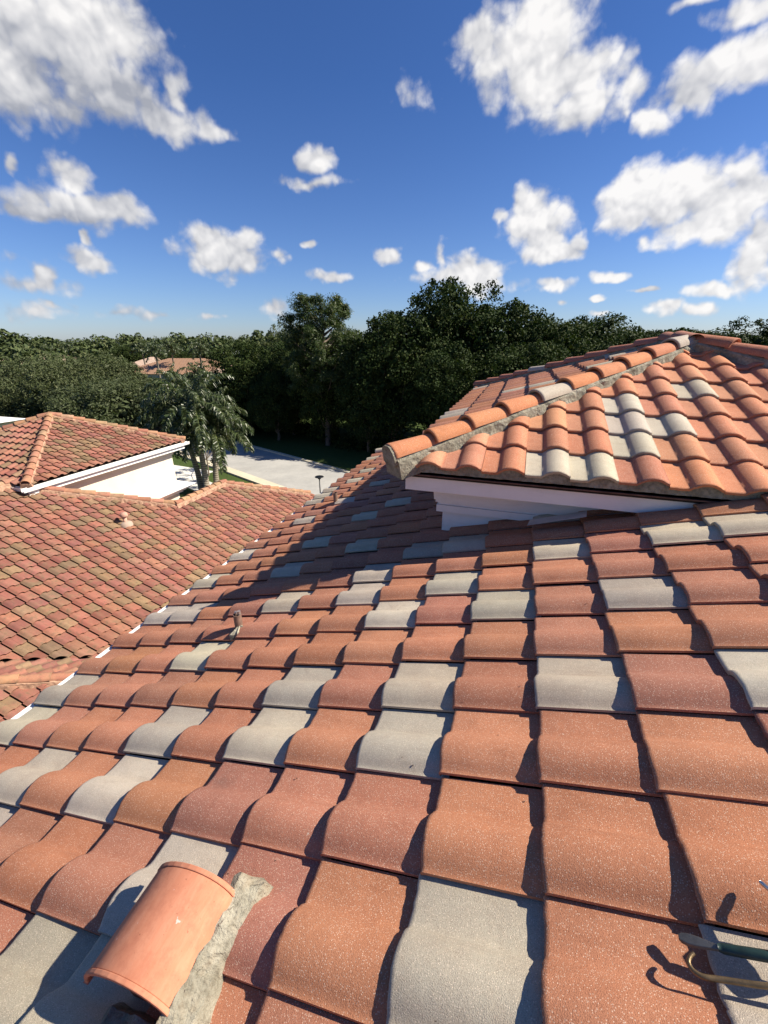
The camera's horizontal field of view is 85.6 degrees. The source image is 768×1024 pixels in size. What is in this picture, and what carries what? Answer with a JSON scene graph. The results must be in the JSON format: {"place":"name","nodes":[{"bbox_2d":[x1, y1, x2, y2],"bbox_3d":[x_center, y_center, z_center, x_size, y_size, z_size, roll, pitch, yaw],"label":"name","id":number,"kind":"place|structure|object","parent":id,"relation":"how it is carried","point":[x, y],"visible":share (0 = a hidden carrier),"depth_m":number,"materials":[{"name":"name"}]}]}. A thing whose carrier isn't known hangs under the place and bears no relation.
{"place":"outdoors","nodes":[
{"label":"outdoors","id":0,"kind":"place"},
{"bbox_2d":[0,417,24,426],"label":"house","id":1,"kind":"structure","parent":0,"point":[7,420],"depth_m":35.54,"materials":[{"name":"paint"}]},
{"bbox_2d":[135,357,159,365],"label":"house","id":2,"kind":"structure","parent":0,"point":[141,362],"depth_m":97.37,"materials":[{"name":"paint"}]},
{"bbox_2d":[174,465,212,480],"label":"path","id":3,"kind":"structure","parent":0,"point":[182,473],"depth_m":31.57,"materials":[{"name":"concrete"}]},
{"bbox_2d":[188,478,211,490],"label":"path","id":4,"kind":"structure","parent":0,"point":[194,487],"depth_m":28.72,"materials":[{"name":"concrete"}]},
{"bbox_2d":[152,424,344,495],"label":"road","id":5,"kind":"structure","parent":0,"point":[285,471],"depth_m":32.37,"materials":[{"name":"grey concrete"}]},
{"bbox_2d":[90,345,425,497],"bbox_3d":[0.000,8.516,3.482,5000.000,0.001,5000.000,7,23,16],"label":"ground","id":6,"kind":"structure","parent":0,"point":[298,445],"depth_m":38.50,"materials":[{"name":"green plant"}]},
{"bbox_2d":[0,391,43,420],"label":"willowy tree","id":7,"kind":"object","parent":6,"relation":"on","point":[5,411],"visible":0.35,"depth_m":44.05,"materials":[{"name":"green plant"}]},
{"bbox_2d":[0,352,74,419],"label":"willowy tree","id":8,"kind":"object","parent":6,"relation":"on","point":[6,376],"visible":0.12,"depth_m":46.70,"materials":[{"name":"green plant"}]},
{"bbox_2d":[31,339,56,354],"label":"palm tree","id":9,"kind":"object","parent":6,"relation":"on","point":[44,345],"visible":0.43,"depth_m":90.01,"materials":[{"name":"green plant"}]},
{"bbox_2d":[16,353,83,373],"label":"willowy tree","id":10,"kind":"object","parent":6,"relation":"on","point":[69,359],"visible":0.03,"depth_m":56.72,"materials":[{"name":"green plant"}]},
{"bbox_2d":[0,358,125,417],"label":"willowy tree","id":11,"kind":"object","parent":6,"relation":"on","point":[34,400],"visible":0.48,"depth_m":42.84,"materials":[{"name":"green plant"}]},
{"bbox_2d":[57,339,78,353],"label":"palm tree","id":12,"kind":"object","parent":6,"relation":"on","point":[67,347],"visible":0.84,"depth_m":98.00,"materials":[{"name":"green plant"}]},
{"bbox_2d":[57,350,147,388],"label":"willowy tree","id":13,"kind":"object","parent":6,"relation":"on","point":[116,367],"visible":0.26,"depth_m":51.73,"materials":[{"name":"green plant"}]},
{"bbox_2d":[44,374,167,428],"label":"willowy tree","id":14,"kind":"object","parent":6,"relation":"on","point":[87,406],"visible":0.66,"depth_m":38.43,"materials":[{"name":"green plant"}]},
{"bbox_2d":[85,375,169,424],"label":"willowy tree","id":15,"kind":"object","parent":6,"relation":"on","point":[147,381],"visible":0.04,"depth_m":45.76,"materials":[{"name":"green plant"}]},
{"bbox_2d":[104,343,159,361],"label":"oak tree","id":16,"kind":"object","parent":6,"relation":"on","point":[127,349],"visible":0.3,"depth_m":103.38,"materials":[{"name":"green plant"}]},
{"bbox_2d":[129,337,150,364],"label":"palm tree","id":17,"kind":"object","parent":6,"relation":"on","point":[141,347],"visible":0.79,"depth_m":84.75,"materials":[{"name":"green plant"}]},
{"bbox_2d":[141,340,166,378],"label":"palm tree","id":18,"kind":"object","parent":6,"relation":"on","point":[155,349],"visible":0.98,"depth_m":72.44,"materials":[{"name":"green plant"}]},
{"bbox_2d":[0,412,313,721],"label":"neighbouring house","id":19,"kind":"structure","parent":6,"relation":"on","point":[84,576],"depth_m":12.14,"materials":[{"name":"tile"}]},
{"bbox_2d":[119,512,132,527],"bbox_3d":[-7.888,0.245,12.639,0.380,0.500,0.380,7,23,16],"label":"mushroom vent","id":20,"kind":"object","parent":19,"relation":"on","point":[125,523],"visible":0.96,"depth_m":12.56,"materials":[{"name":"pink paint"}]},
{"bbox_2d":[152,362,187,435],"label":"palm tree","id":21,"kind":"object","parent":6,"relation":"on","point":[171,381],"visible":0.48,"depth_m":38.82,"materials":[{"name":"green plant"}]},
{"bbox_2d":[159,339,182,365],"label":"palm tree","id":22,"kind":"object","parent":6,"relation":"on","point":[171,347],"visible":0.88,"depth_m":80.50,"materials":[{"name":"green plant"}]},
{"bbox_2d":[158,350,192,360],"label":"oak tree","id":23,"kind":"object","parent":6,"relation":"on","point":[183,354],"visible":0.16,"depth_m":93.71,"materials":[{"name":"green plant"}]},
{"bbox_2d":[123,358,231,380],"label":"house","id":24,"kind":"structure","parent":6,"relation":"on","point":[150,369],"depth_m":82.11,"materials":[{"name":"paint"}]},
{"bbox_2d":[133,387,227,489],"bbox_3d":[-12.681,-4.470,26.811,5.366,6.823,5.474,7,23,16],"label":"palm tree","id":25,"kind":"object","parent":6,"relation":"on","point":[140,418],"visible":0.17,"depth_m":25.17,"materials":[{"name":"green plant"}]},
{"bbox_2d":[149,382,228,427],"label":"willowy tree","id":26,"kind":"object","parent":6,"relation":"on","point":[173,404],"visible":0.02,"depth_m":42.12,"materials":[{"name":"green plant"}]},
{"bbox_2d":[139,371,244,487],"bbox_3d":[-11.493,-4.792,26.024,5.903,7.977,5.819,7,23,16],"label":"palm tree","id":27,"kind":"object","parent":6,"relation":"on","point":[198,394],"visible":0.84,"depth_m":24.17,"materials":[{"name":"green plant"}]},
{"bbox_2d":[182,361,213,387],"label":"palm tree","id":28,"kind":"object","parent":6,"relation":"on","point":[197,370],"visible":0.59,"depth_m":39.51,"materials":[{"name":"green plant"}]},
{"bbox_2d":[188,336,211,367],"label":"palm tree","id":29,"kind":"object","parent":6,"relation":"on","point":[198,346],"visible":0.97,"depth_m":73.93,"materials":[{"name":"green plant"}]},
{"bbox_2d":[173,432,231,475],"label":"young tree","id":30,"kind":"object","parent":6,"relation":"on","point":[206,459],"visible":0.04,"depth_m":30.07,"materials":[{"name":"green plant"}]},
{"bbox_2d":[169,386,254,482],"bbox_3d":[-10.746,-4.358,26.294,5.230,6.988,5.432,7,23,16],"label":"palm tree","id":31,"kind":"object","parent":6,"relation":"on","point":[213,426],"visible":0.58,"depth_m":25.40,"materials":[{"name":"green plant"}]},
{"bbox_2d":[201,340,237,358],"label":"oak tree","id":32,"kind":"object","parent":6,"relation":"on","point":[223,342],"visible":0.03,"depth_m":103.91,"materials":[{"name":"green plant"}]},
{"bbox_2d":[179,450,283,486],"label":"kerb","id":33,"kind":"structure","parent":6,"relation":"on","point":[245,476],"depth_m":30.57,"materials":[{"name":"concrete"}]},
{"bbox_2d":[202,340,276,433],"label":"oak tree","id":34,"kind":"object","parent":6,"relation":"on","point":[240,369],"visible":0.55,"depth_m":40.96,"materials":[{"name":"green plant"}]},
{"bbox_2d":[227,342,257,353],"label":"oak tree","id":35,"kind":"object","parent":6,"relation":"on","point":[239,345],"visible":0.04,"depth_m":95.98,"materials":[{"name":"green plant"}]},
{"bbox_2d":[217,353,271,421],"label":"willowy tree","id":36,"kind":"object","parent":6,"relation":"on","point":[250,372],"depth_m":46.45,"materials":[{"name":"green plant"}]},
{"bbox_2d":[159,422,349,472],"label":"kerb","id":37,"kind":"structure","parent":6,"relation":"on","point":[308,461],"depth_m":35.05,"materials":[{"name":"concrete"}]},
{"bbox_2d":[239,370,305,439],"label":"oak tree","id":38,"kind":"object","parent":6,"relation":"on","point":[274,391],"visible":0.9,"depth_m":39.62,"materials":[{"name":"green plant"}]},
{"bbox_2d":[241,343,313,434],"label":"oak tree","id":39,"kind":"object","parent":6,"relation":"on","point":[274,365],"visible":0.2,"depth_m":40.47,"materials":[{"name":"green plant"}]},
{"bbox_2d":[257,334,304,416],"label":"oak tree","id":40,"kind":"object","parent":6,"relation":"on","point":[274,338],"visible":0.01,"depth_m":47.83,"materials":[{"name":"green plant"}]},
{"bbox_2d":[256,321,306,356],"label":"willowy tree","id":41,"kind":"object","parent":6,"relation":"on","point":[271,328],"visible":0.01,"depth_m":57.84,"materials":[{"name":"green plant"}]},
{"bbox_2d":[257,322,309,365],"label":"willowy tree","id":42,"kind":"object","parent":6,"relation":"on","point":[266,342],"visible":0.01,"depth_m":50.49,"materials":[{"name":"green plant"}]},
{"bbox_2d":[286,342,352,433],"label":"oak tree","id":43,"kind":"object","parent":6,"relation":"on","point":[317,409],"visible":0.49,"depth_m":37.54,"materials":[{"name":"green plant"}]},
{"bbox_2d":[315,475,323,492],"bbox_3d":[-3.825,-1.252,24.858,0.540,1.905,0.540,7,23,16],"label":"path lamp","id":44,"kind":"object","parent":6,"relation":"on","point":[319,477],"visible":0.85,"depth_m":24.56,"materials":[{"name":"black metal"}]},
{"bbox_2d":[277,291,367,445],"bbox_3d":[-5.032,-12.373,37.600,8.700,13.466,8.466,7,23,16],"label":"pine tree","id":45,"kind":"object","parent":6,"relation":"on","point":[314,327],"visible":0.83,"depth_m":34.87,"materials":[{"name":"green plant"}]},
{"bbox_2d":[0,328,711,374],"bbox_3d":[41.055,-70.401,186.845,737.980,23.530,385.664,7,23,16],"label":"distant woodland","id":46,"kind":"object","parent":6,"relation":"on","point":[17,344],"visible":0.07,"depth_m":104.72,"materials":[{"name":"green plant"}]},
{"bbox_2d":[332,358,413,451],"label":"oak tree","id":47,"kind":"object","parent":6,"relation":"on","point":[353,413],"visible":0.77,"depth_m":34.70,"materials":[{"name":"green plant"}]},
{"bbox_2d":[353,329,406,431],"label":"oak tree","id":48,"kind":"object","parent":6,"relation":"on","point":[361,335],"depth_m":41.97,"materials":[{"name":"green plant"}]},
{"bbox_2d":[0,331,767,1023],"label":"tiled house","id":49,"kind":"structure","parent":6,"relation":"on","point":[542,591],"depth_m":1.68,"materials":[{"name":"tile"}]},
{"bbox_2d":[83,861,273,1023],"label":"tile","id":50,"kind":"object","parent":49,"relation":"on","point":[165,951],"visible":0.98,"depth_m":1.10,"materials":[{"name":"ceramic"}]},
{"bbox_2d":[230,610,242,641],"bbox_3d":[-1.044,0.815,2.943,0.130,0.227,0.101,-19,29,-38],"label":"vent pipe","id":51,"kind":"object","parent":49,"relation":"on","point":[237,618],"visible":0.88,"depth_m":2.93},
{"bbox_2d":[333,492,337,501],"bbox_3d":[-0.686,-0.196,5.863,0.060,0.170,0.060,7,23,16],"label":"vent pipe","id":52,"kind":"object","parent":49,"relation":"on","point":[335,497],"visible":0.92,"depth_m":5.84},
{"bbox_2d":[678,932,767,989],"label":"hand tool","id":53,"kind":"object","parent":49,"relation":"on","point":[733,950],"visible":1,"depth_m":0.84,"materials":[{"name":"metal"}]},
{"bbox_2d":[759,880,767,890],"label":"metal rod","id":54,"kind":"object","parent":49,"relation":"on","point":[763,885],"visible":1,"depth_m":0.90,"materials":[{"name":"metal"}]},
{"bbox_2d":[333,309,455,441],"bbox_3d":[0.908,-11.281,36.838,10.614,12.164,9.714,-3,22,-8],"label":"oak tree","id":55,"kind":"object","parent":6,"relation":"on","point":[382,350],"visible":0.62,"depth_m":33.48,"materials":[{"name":"green plant"}]},
{"bbox_2d":[394,293,464,390],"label":"oak tree","id":56,"kind":"object","parent":6,"relation":"on","point":[430,320],"visible":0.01,"depth_m":40.29,"materials":[{"name":"green plant"}]},
{"bbox_2d":[401,338,495,435],"bbox_3d":[5.142,-8.604,33.103,7.346,9.828,7.424,-6,23,-14],"label":"oak tree","id":57,"kind":"object","parent":6,"relation":"on","point":[448,385],"visible":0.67,"depth_m":31.18,"materials":[{"name":"green plant"}]},
{"bbox_2d":[397,276,507,414],"bbox_3d":[6.316,-12.935,37.303,11.050,14.987,10.964,3,22,6],"label":"oak tree","id":58,"kind":"object","parent":6,"relation":"on","point":[453,289],"visible":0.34,"depth_m":34.07,"materials":[{"name":"green plant"}]},
{"bbox_2d":[453,297,547,381],"bbox_3d":[10.508,-11.737,37.066,10.225,12.879,11.173,4,23,10],"label":"oak tree","id":59,"kind":"object","parent":6,"relation":"on","point":[517,309],"visible":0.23,"depth_m":32.74,"materials":[{"name":"green plant"}]},
{"bbox_2d":[480,339,572,379],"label":"oak tree","id":60,"kind":"object","parent":6,"relation":"on","point":[514,359],"visible":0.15,"depth_m":27.45,"materials":[{"name":"green plant"}]},
{"bbox_2d":[483,312,604,370],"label":"oak tree","id":61,"kind":"object","parent":6,"relation":"on","point":[554,332],"visible":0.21,"depth_m":31.24,"materials":[{"name":"green plant"}]},
{"bbox_2d":[547,313,644,361],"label":"oak tree","id":62,"kind":"object","parent":6,"relation":"on","point":[609,328],"visible":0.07,"depth_m":33.11,"materials":[{"name":"green plant"}]},
{"bbox_2d":[566,311,627,338],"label":"oak tree","id":63,"kind":"object","parent":6,"relation":"on","point":[619,316],"visible":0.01,"depth_m":42.17,"materials":[{"name":"green plant"}]},
{"bbox_2d":[570,327,655,356],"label":"oak tree","id":64,"kind":"object","parent":6,"relation":"on","point":[632,337],"visible":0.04,"depth_m":28.06,"materials":[{"name":"green plant"}]},
{"bbox_2d":[603,327,689,342],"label":"oak tree","id":65,"kind":"object","parent":6,"relation":"on","point":[657,334],"depth_m":33.50,"materials":[{"name":"green plant"}]},
{"bbox_2d":[652,327,753,343],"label":"oak tree","id":66,"kind":"object","parent":6,"relation":"on","point":[727,334],"visible":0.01,"depth_m":35.16,"materials":[{"name":"green plant"}]},
{"bbox_2d":[722,315,767,345],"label":"oak tree","id":67,"kind":"object","parent":6,"relation":"on","point":[762,339],"visible":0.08,"depth_m":38.57,"materials":[{"name":"green plant"}]},
{"bbox_2d":[742,326,767,342],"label":"oak tree","id":68,"kind":"object","parent":6,"relation":"on","point":[758,332],"depth_m":46.63,"materials":[{"name":"green plant"}]},
{"bbox_2d":[0,0,767,341],"label":"sky","id":69,"kind":"structure","parent":0,"point":[190,168],"materials":[{"name":"blue"}]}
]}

